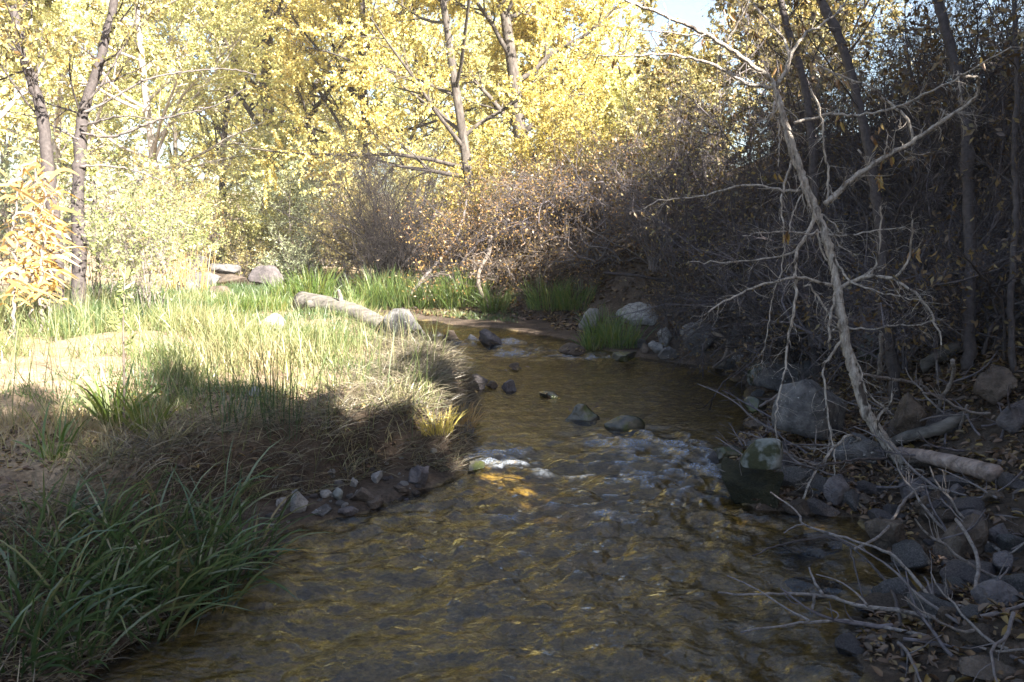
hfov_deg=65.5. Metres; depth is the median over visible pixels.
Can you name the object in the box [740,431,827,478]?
dead stick
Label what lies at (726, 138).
shrub
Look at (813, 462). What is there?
dead stick
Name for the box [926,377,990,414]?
dead stick
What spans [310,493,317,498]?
pebble
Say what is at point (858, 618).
half buried rock
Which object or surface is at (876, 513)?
half buried rock
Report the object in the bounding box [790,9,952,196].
shrub
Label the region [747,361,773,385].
slab rock
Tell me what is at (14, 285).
dry cane
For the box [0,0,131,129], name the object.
tree
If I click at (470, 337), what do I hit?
rock
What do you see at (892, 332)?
shrub
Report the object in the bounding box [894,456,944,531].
dead stick
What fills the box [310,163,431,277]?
shrub
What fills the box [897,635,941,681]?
dead stick
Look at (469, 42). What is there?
tree
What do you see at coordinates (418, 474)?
rock
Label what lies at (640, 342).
half buried rock
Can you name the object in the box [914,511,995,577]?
dead stick
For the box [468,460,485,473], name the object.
rock
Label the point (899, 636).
half buried rock
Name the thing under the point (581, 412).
rock
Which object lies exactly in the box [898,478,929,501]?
rock
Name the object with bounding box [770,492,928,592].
fallen branch
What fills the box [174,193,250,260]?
shrub
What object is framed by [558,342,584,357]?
rock
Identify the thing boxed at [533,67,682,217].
shrub
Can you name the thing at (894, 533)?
rock
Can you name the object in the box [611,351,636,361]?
rock
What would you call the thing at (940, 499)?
dead stick
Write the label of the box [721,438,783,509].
mossy block
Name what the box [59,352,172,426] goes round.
grass tuft
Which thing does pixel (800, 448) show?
dead stick
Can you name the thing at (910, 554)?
half buried rock
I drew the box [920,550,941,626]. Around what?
dead stick
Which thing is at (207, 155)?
tree
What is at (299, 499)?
rock
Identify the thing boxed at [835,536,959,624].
dead stick
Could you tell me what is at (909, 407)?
rock
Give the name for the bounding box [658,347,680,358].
rock
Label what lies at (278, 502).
rock
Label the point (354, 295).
reed tuft
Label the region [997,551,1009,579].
dead stick
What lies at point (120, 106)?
tree
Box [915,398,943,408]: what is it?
dead stick
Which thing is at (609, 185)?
shrub
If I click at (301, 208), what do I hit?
shrub
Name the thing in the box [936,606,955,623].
rock
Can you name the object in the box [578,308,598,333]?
rock
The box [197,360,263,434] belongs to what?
rush clump
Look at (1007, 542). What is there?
half buried rock
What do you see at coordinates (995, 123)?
shrub
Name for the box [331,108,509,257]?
shrub
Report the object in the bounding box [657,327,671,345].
rock
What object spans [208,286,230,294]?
rock
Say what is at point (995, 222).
shrub
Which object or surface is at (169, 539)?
sedge clump
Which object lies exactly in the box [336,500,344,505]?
pebble
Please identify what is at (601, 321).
reed tuft
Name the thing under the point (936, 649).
cobble
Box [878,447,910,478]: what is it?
dead stick
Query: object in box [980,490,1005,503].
rock
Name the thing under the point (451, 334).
rock
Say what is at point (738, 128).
shrub
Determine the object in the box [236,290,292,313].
reed tuft
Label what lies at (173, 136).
tree
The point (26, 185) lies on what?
dry cane
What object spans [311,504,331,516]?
rock
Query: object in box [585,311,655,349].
reed tuft
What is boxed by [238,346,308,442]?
rush clump
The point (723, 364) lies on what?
root
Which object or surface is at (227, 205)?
shrub
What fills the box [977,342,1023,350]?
dead stick
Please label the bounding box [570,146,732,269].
shrub
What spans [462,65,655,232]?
shrub
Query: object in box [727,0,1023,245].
shrub
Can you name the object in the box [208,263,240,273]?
rock
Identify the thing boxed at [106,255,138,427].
tall weed
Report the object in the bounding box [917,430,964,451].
dead stick
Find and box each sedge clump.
[0,451,138,539]
[0,474,118,595]
[0,486,184,595]
[0,516,176,645]
[0,530,198,672]
[0,546,140,681]
[1,515,265,667]
[10,464,191,554]
[28,465,243,602]
[38,491,265,650]
[61,534,247,664]
[90,462,293,627]
[99,525,296,635]
[108,455,261,554]
[133,454,314,601]
[164,433,289,536]
[173,485,337,566]
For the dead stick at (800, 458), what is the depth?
5.13 m
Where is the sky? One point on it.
(690, 11)
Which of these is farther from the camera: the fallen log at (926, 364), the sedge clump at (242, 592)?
the fallen log at (926, 364)
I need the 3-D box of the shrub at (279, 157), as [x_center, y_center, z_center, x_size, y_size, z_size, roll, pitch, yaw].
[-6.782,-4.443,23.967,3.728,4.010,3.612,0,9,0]
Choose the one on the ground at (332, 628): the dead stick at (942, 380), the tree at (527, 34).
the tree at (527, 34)
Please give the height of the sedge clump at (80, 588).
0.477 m
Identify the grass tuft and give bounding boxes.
[12,395,94,460]
[59,352,172,426]
[91,372,187,437]
[134,413,205,445]
[408,405,469,435]
[445,400,487,431]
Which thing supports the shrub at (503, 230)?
on the ground at (332, 628)
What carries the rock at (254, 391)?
on the ground at (332, 628)
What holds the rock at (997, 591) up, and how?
on the ground at (332, 628)
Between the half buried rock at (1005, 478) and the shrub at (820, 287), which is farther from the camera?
the shrub at (820, 287)
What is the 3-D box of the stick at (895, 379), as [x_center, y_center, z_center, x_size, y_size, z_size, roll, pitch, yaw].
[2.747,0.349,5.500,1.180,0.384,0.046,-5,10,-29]
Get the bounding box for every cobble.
[898,662,911,672]
[918,531,929,538]
[922,539,934,545]
[928,646,943,653]
[941,558,949,566]
[971,644,983,651]
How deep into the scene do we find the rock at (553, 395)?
7.68 m
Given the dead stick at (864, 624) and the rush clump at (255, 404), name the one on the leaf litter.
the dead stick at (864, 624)
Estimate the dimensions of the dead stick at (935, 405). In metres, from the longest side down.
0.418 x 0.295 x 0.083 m
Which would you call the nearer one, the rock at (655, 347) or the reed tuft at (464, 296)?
the rock at (655, 347)
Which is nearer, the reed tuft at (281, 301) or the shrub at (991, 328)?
the shrub at (991, 328)
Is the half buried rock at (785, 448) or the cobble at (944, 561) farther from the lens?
the half buried rock at (785, 448)
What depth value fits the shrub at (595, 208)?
13.28 m
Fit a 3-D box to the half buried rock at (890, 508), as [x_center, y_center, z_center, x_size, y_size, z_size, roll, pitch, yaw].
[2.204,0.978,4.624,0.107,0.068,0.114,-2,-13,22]
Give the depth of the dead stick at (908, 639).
3.08 m
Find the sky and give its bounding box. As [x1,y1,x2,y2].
[0,0,1023,193]
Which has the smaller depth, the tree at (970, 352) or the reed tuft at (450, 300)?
the tree at (970, 352)
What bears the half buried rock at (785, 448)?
on the ground at (332, 628)
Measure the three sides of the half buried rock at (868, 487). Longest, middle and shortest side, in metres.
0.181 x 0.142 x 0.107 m
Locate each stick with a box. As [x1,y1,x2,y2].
[697,383,780,434]
[716,433,742,454]
[719,422,743,446]
[722,390,770,417]
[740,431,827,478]
[759,378,807,406]
[766,423,812,456]
[780,587,892,628]
[782,447,833,475]
[783,448,823,464]
[784,433,831,449]
[789,449,827,467]
[800,451,826,469]
[805,431,860,449]
[813,424,820,452]
[819,457,887,466]
[820,425,834,472]
[830,389,877,410]
[831,369,867,391]
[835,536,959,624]
[838,421,866,434]
[852,382,887,402]
[853,426,936,486]
[860,373,928,389]
[867,380,899,401]
[868,386,893,415]
[869,406,891,438]
[875,448,915,458]
[876,472,927,488]
[877,332,883,375]
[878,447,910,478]
[886,413,966,431]
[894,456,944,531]
[894,460,916,478]
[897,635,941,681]
[900,570,953,657]
[902,584,974,633]
[903,637,970,646]
[904,472,966,496]
[905,364,942,412]
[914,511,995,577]
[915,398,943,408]
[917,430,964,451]
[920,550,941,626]
[921,482,946,530]
[922,392,956,409]
[923,370,955,384]
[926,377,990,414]
[927,494,962,521]
[929,464,1000,551]
[930,567,1008,649]
[932,509,988,540]
[933,396,946,445]
[936,336,947,384]
[936,359,955,413]
[938,459,997,498]
[941,507,1019,525]
[943,351,1000,384]
[945,398,980,435]
[958,404,968,429]
[960,611,1015,681]
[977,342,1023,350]
[977,470,1022,498]
[978,603,1023,619]
[979,647,1023,652]
[981,423,995,426]
[986,404,1003,438]
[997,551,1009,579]
[999,528,1023,540]
[1007,385,1023,408]
[1009,542,1023,553]
[1009,655,1023,664]
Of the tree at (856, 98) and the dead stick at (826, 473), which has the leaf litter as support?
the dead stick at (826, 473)
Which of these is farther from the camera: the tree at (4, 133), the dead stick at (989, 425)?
the tree at (4, 133)
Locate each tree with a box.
[0,0,84,314]
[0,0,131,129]
[0,0,205,250]
[0,0,256,310]
[0,0,359,255]
[0,13,136,230]
[3,0,153,226]
[94,0,251,208]
[95,0,322,246]
[153,0,402,228]
[166,0,452,243]
[199,17,332,191]
[211,0,538,205]
[242,0,625,253]
[275,0,581,212]
[280,0,455,193]
[394,0,653,207]
[402,100,561,263]
[453,0,582,192]
[469,0,647,207]
[553,61,734,196]
[589,0,1022,498]
[623,0,839,185]
[706,0,911,122]
[729,0,934,399]
[730,0,855,373]
[863,0,1023,370]
[898,0,1023,372]
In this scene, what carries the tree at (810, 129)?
on the ground at (332, 628)
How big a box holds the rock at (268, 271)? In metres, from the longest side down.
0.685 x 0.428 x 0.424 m
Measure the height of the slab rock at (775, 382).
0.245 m
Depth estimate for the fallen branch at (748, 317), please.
8.74 m
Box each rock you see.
[177,278,199,291]
[183,255,208,269]
[190,272,220,285]
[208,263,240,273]
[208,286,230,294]
[217,274,247,286]
[246,237,280,257]
[247,265,283,286]
[249,386,260,396]
[266,313,285,334]
[275,497,286,506]
[290,489,308,512]
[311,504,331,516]
[320,489,331,497]
[332,487,342,499]
[333,480,344,486]
[338,506,358,515]
[349,487,373,501]
[350,477,357,486]
[366,495,383,509]
[371,471,382,482]
[383,308,425,336]
[393,485,408,492]
[408,465,429,484]
[442,330,460,346]
[461,421,473,436]
[465,334,478,343]
[467,374,487,391]
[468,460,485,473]
[479,329,502,349]
[486,380,497,388]
[501,379,516,394]
[509,362,518,369]
[525,343,537,353]
[539,391,557,398]
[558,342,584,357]
[565,403,599,425]
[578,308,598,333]
[604,415,644,437]
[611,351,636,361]
[616,302,657,325]
[632,338,646,347]
[640,343,649,353]
[648,340,662,352]
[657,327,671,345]
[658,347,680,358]
[680,322,719,355]
[707,451,718,463]
[714,445,743,462]
[716,358,735,368]
[743,420,763,428]
[744,395,766,414]
[745,439,756,448]
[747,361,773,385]
[751,389,764,396]
[754,363,799,390]
[776,454,793,469]
[776,466,808,487]
[779,532,842,558]
[781,440,790,450]
[782,498,810,518]
[784,577,842,601]
[786,491,803,498]
[797,487,817,497]
[798,360,814,379]
[800,468,819,486]
[801,475,826,495]
[807,498,840,516]
[811,373,825,380]
[822,474,850,505]
[831,433,887,464]
[834,632,864,656]
[842,489,859,510]
[851,616,864,620]
[855,480,888,495]
[855,592,909,613]
[856,335,884,360]
[859,493,872,505]
[864,518,904,550]
[866,617,881,629]
[868,508,892,518]
[871,577,916,596]
[882,503,901,513]
[886,392,927,445]
[891,539,930,569]
[891,632,915,648]
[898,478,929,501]
[907,458,937,468]
[907,592,959,623]
[913,489,940,508]
[919,509,958,523]
[919,583,955,598]
[920,491,957,508]
[925,411,957,434]
[926,473,973,488]
[932,514,988,559]
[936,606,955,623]
[939,559,995,584]
[940,496,985,511]
[943,577,967,592]
[949,483,965,495]
[956,623,995,647]
[958,604,983,619]
[959,655,1016,681]
[960,509,985,517]
[970,579,1018,607]
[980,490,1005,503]
[984,542,997,552]
[986,647,1018,665]
[987,478,998,485]
[988,523,1009,542]
[988,573,1023,592]
[992,550,1012,573]
[995,400,1023,434]
[996,534,1023,552]
[997,472,1023,489]
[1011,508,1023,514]
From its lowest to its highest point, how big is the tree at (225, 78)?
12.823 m
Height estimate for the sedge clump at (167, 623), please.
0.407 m
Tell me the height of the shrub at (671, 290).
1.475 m
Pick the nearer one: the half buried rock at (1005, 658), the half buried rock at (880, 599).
the half buried rock at (1005, 658)
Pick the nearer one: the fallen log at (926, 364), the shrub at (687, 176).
the fallen log at (926, 364)
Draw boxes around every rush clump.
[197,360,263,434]
[226,322,297,425]
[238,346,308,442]
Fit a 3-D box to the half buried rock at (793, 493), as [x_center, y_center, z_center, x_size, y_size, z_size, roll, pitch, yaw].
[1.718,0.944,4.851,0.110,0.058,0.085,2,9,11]
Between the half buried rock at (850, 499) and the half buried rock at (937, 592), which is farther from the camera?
the half buried rock at (850, 499)
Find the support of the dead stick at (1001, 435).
on the ground at (332, 628)
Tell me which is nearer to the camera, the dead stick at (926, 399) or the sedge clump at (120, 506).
the sedge clump at (120, 506)
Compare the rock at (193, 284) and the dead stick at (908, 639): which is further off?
the rock at (193, 284)
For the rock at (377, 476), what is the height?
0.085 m
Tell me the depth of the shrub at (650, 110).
12.30 m
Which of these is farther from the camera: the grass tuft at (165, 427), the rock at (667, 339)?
the rock at (667, 339)
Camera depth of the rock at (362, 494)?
4.77 m
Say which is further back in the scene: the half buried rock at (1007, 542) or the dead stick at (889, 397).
the dead stick at (889, 397)
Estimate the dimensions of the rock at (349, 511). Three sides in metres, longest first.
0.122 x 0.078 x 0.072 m
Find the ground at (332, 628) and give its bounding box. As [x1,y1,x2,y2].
[0,108,1023,681]
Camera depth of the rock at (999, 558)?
3.71 m
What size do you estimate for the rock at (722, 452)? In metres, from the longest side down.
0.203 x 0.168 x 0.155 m
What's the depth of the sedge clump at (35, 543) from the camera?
3.39 m
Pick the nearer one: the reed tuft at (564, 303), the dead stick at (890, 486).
the dead stick at (890, 486)
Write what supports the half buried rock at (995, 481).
on the ground at (332, 628)
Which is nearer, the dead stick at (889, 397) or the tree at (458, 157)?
the dead stick at (889, 397)
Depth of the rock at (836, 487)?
4.69 m
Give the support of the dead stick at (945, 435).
on the ground at (332, 628)
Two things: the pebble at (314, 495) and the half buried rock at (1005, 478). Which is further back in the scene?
the pebble at (314, 495)
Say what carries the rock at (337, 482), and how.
on the ground at (332, 628)
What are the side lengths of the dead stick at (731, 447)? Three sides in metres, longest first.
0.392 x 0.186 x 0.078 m
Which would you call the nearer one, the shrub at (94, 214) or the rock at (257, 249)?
the shrub at (94, 214)
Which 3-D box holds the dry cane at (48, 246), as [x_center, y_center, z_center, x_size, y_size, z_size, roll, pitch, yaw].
[-4.798,-0.854,8.278,0.677,1.528,0.633,6,11,35]
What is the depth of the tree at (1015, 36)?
5.34 m
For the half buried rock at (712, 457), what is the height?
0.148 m
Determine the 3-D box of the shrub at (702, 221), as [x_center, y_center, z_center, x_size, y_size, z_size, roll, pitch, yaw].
[2.816,-1.581,9.787,2.609,3.263,5.478,-3,9,-18]
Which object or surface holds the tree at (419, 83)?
on the ground at (332, 628)
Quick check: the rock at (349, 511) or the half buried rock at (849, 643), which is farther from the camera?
the rock at (349, 511)
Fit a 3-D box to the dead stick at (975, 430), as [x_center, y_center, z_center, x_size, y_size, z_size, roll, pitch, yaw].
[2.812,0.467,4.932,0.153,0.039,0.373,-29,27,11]
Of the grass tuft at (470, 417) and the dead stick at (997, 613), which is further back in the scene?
the grass tuft at (470, 417)
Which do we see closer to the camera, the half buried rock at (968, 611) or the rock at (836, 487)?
the half buried rock at (968, 611)
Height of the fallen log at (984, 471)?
0.192 m
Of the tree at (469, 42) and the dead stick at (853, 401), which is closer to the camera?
the dead stick at (853, 401)
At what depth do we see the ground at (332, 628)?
4.42 m
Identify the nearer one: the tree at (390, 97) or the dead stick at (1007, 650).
the dead stick at (1007, 650)
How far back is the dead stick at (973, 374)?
5.23 m
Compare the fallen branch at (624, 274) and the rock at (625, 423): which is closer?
the rock at (625, 423)
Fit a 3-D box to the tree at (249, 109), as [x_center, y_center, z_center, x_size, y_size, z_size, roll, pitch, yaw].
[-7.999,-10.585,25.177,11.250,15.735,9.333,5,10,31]
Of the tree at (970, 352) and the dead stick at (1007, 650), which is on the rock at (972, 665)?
the dead stick at (1007, 650)
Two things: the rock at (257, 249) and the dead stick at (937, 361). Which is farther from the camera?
the rock at (257, 249)
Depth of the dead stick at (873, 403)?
5.37 m
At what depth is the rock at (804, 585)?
3.87 m
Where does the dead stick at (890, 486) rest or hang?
on the half buried rock at (868, 487)
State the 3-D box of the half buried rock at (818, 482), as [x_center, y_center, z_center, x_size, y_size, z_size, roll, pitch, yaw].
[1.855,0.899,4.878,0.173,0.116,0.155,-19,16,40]
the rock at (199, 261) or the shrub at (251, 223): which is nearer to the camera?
the rock at (199, 261)
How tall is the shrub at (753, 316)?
2.839 m
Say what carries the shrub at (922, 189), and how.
on the ground at (332, 628)
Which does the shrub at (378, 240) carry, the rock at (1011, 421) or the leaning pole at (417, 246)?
the leaning pole at (417, 246)
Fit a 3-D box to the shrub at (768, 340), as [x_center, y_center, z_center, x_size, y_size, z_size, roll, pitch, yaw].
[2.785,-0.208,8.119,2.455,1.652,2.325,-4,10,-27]
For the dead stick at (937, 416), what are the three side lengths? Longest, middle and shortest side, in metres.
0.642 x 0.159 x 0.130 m
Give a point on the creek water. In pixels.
(591, 576)
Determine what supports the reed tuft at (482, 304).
on the ground at (332, 628)
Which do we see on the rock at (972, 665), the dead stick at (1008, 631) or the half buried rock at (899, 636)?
the dead stick at (1008, 631)
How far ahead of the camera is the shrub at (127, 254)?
9.28 m
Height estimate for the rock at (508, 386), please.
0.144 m
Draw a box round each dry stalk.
[139,237,199,288]
[164,235,217,291]
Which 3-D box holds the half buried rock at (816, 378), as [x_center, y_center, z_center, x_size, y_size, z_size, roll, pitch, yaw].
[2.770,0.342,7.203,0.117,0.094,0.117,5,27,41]
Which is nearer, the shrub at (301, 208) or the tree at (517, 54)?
the shrub at (301, 208)
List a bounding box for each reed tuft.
[203,292,262,315]
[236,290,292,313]
[258,274,323,299]
[276,260,344,295]
[333,269,395,309]
[333,287,367,304]
[348,262,416,309]
[371,267,432,309]
[398,271,453,309]
[423,266,481,308]
[437,266,495,306]
[460,283,514,312]
[514,273,587,311]
[550,278,600,310]
[569,324,612,350]
[570,301,632,337]
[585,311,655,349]
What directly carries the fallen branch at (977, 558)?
on the leaf litter
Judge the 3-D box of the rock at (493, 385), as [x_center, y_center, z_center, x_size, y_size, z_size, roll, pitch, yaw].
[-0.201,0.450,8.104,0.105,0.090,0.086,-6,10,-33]
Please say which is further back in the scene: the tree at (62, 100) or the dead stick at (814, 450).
the tree at (62, 100)
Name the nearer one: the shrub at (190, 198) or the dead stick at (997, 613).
the dead stick at (997, 613)
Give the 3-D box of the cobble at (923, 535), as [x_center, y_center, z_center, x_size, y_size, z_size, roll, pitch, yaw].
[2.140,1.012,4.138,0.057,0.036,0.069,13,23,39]
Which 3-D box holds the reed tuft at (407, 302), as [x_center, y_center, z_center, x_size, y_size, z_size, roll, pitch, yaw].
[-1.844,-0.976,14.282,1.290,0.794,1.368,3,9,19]
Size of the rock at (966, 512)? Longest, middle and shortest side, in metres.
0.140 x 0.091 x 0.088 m
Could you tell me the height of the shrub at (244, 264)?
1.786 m
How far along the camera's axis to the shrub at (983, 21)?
9.81 m
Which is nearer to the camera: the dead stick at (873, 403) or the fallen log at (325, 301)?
the dead stick at (873, 403)
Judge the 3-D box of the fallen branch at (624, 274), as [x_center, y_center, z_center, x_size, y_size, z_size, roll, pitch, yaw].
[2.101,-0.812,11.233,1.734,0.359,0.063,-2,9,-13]
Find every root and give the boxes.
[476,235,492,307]
[712,331,730,366]
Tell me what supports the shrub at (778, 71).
on the ground at (332, 628)
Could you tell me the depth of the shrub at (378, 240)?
14.77 m
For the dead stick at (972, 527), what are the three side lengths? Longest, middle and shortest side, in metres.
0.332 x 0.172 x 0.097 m
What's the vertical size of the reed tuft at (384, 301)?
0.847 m
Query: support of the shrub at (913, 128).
on the ground at (332, 628)
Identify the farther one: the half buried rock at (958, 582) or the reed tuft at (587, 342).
the reed tuft at (587, 342)
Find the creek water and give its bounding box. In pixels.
[99,260,940,681]
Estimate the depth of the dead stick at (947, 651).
3.05 m
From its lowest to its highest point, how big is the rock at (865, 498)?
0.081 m
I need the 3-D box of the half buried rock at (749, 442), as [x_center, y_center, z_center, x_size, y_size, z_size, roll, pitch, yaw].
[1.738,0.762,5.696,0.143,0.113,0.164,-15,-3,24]
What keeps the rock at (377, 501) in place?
on the ground at (332, 628)
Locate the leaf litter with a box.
[0,152,1023,681]
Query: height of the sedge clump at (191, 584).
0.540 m
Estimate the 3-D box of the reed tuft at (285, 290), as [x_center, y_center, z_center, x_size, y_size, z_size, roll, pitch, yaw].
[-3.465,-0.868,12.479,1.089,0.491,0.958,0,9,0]
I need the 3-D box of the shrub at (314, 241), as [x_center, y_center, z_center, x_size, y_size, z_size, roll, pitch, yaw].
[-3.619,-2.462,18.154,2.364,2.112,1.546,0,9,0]
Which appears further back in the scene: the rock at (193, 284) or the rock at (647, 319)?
the rock at (193, 284)
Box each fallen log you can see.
[292,289,412,334]
[889,411,970,445]
[897,446,1003,481]
[919,339,960,372]
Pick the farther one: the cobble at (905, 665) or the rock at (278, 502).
the rock at (278, 502)
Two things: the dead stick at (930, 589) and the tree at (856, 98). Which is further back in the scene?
the tree at (856, 98)
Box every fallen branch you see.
[603,272,689,287]
[718,567,963,619]
[727,575,928,635]
[735,296,763,337]
[752,536,905,656]
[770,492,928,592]
[854,486,949,549]
[954,518,980,586]
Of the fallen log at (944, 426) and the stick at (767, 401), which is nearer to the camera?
the fallen log at (944, 426)
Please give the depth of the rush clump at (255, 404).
5.06 m
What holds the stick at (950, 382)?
on the ground at (332, 628)
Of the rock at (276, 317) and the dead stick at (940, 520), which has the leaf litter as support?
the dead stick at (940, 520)
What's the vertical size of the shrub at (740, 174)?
3.145 m
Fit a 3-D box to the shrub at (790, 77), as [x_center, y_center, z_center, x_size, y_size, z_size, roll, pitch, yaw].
[3.312,-2.043,8.805,4.616,3.227,3.422,-3,9,-17]
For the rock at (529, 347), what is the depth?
10.90 m
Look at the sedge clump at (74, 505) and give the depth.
3.67 m
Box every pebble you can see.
[265,513,274,517]
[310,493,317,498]
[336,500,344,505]
[400,481,408,485]
[412,489,419,495]
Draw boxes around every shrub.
[0,119,120,293]
[52,134,195,303]
[58,134,224,315]
[89,139,239,267]
[123,187,228,274]
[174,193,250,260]
[181,229,292,284]
[188,178,275,272]
[197,154,327,272]
[212,122,407,266]
[228,122,344,244]
[247,104,511,298]
[249,215,338,284]
[298,190,389,279]
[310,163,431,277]
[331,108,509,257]
[361,184,532,300]
[404,201,470,266]
[405,155,610,291]
[405,223,505,297]
[412,232,553,302]
[419,158,548,254]
[433,200,517,257]
[451,147,609,266]
[456,210,632,305]
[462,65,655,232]
[476,128,678,266]
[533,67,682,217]
[533,131,671,236]
[534,204,670,284]
[541,26,768,223]
[543,92,744,248]
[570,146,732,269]
[578,65,903,319]
[591,164,934,400]
[597,73,954,340]
[600,80,853,245]
[602,164,1005,410]
[624,0,1019,252]
[628,0,896,183]
[632,233,758,349]
[639,59,974,339]
[652,114,1023,397]
[658,8,993,292]
[666,243,874,384]
[678,164,1023,377]
[704,23,1023,303]
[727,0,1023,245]
[750,0,1023,268]
[778,0,1023,271]
[778,186,1023,390]
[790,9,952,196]
[793,2,1023,165]
[824,103,1023,365]
[849,0,1023,245]
[881,0,1023,123]
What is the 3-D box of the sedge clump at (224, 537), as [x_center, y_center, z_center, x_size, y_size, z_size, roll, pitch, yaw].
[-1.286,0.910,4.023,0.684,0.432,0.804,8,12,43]
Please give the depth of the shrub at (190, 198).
19.05 m
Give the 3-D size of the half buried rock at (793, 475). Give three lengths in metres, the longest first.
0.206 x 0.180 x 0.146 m
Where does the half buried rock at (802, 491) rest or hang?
on the ground at (332, 628)
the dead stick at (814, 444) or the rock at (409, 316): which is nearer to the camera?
the dead stick at (814, 444)
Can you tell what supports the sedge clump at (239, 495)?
on the ground at (332, 628)
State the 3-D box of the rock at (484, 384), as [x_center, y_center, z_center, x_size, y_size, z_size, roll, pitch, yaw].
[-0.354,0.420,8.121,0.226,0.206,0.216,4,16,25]
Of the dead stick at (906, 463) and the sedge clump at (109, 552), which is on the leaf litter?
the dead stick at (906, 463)
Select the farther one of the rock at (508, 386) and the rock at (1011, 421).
the rock at (508, 386)
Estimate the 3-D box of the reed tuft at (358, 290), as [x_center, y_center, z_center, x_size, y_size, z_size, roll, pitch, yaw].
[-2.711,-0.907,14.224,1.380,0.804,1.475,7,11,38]
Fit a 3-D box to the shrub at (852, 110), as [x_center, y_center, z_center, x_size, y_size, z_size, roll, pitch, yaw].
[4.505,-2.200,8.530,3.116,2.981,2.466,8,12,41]
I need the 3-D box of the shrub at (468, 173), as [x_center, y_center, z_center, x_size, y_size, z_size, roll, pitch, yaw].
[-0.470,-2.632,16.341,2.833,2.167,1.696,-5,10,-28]
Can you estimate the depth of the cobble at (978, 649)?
2.93 m
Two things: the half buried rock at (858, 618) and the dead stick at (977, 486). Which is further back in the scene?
the dead stick at (977, 486)
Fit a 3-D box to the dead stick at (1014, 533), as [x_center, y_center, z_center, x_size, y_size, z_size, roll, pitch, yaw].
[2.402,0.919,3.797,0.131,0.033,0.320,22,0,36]
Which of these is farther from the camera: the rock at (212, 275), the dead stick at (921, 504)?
the rock at (212, 275)
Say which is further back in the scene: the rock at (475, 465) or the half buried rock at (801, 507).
the rock at (475, 465)
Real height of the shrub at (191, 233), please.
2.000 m
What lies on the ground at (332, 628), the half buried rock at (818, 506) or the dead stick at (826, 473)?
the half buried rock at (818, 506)
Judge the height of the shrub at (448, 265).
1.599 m
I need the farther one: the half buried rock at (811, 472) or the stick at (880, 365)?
the stick at (880, 365)
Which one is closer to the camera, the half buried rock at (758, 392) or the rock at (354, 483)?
the rock at (354, 483)
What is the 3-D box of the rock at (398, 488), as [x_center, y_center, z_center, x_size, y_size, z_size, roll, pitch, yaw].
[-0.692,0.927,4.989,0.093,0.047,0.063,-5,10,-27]
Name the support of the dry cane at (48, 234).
on the ground at (332, 628)
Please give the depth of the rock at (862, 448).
5.05 m
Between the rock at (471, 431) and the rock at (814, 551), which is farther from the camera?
the rock at (471, 431)
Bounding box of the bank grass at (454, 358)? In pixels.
[0,315,490,681]
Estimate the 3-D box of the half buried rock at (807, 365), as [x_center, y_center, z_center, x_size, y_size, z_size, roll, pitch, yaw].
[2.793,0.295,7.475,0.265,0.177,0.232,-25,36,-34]
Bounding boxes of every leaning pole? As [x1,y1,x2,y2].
[392,211,436,275]
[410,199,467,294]
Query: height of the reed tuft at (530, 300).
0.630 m
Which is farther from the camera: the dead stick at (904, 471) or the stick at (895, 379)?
the stick at (895, 379)
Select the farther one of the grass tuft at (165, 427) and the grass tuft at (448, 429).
the grass tuft at (448, 429)
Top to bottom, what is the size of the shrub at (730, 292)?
2.956 m
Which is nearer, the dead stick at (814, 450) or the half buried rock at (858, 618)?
the half buried rock at (858, 618)
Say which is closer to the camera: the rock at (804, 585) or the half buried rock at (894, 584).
the half buried rock at (894, 584)
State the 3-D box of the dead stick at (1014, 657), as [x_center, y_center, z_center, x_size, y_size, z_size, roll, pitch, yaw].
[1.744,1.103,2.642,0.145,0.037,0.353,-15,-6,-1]
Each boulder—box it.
[771,379,845,441]
[973,365,1017,404]
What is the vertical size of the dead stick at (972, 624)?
0.186 m
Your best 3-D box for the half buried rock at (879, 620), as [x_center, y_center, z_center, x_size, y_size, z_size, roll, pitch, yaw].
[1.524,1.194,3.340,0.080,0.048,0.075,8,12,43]
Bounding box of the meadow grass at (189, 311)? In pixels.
[0,270,519,622]
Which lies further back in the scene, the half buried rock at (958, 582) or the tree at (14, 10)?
the tree at (14, 10)
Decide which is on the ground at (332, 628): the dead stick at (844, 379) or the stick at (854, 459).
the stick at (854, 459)
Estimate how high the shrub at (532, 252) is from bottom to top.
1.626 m
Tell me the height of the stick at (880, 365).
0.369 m
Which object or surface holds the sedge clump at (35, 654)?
on the ground at (332, 628)
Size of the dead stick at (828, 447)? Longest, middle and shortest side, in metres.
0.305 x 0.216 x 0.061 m
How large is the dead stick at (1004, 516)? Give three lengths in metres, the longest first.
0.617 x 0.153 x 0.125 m
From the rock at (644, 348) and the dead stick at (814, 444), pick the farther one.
the rock at (644, 348)
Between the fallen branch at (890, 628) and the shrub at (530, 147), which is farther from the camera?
the shrub at (530, 147)
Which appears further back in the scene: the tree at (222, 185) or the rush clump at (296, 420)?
the tree at (222, 185)
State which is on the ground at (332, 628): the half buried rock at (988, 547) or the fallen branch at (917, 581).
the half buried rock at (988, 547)
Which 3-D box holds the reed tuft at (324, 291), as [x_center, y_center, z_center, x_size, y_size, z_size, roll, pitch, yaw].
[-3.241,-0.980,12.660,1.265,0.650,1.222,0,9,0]
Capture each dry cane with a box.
[0,163,66,339]
[1,147,71,325]
[1,165,79,335]
[19,187,84,316]
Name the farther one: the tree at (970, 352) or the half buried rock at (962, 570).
the tree at (970, 352)
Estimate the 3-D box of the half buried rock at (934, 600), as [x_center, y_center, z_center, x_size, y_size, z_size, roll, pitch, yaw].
[1.736,1.127,3.276,0.194,0.159,0.222,13,8,-44]
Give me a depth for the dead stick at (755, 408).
6.60 m

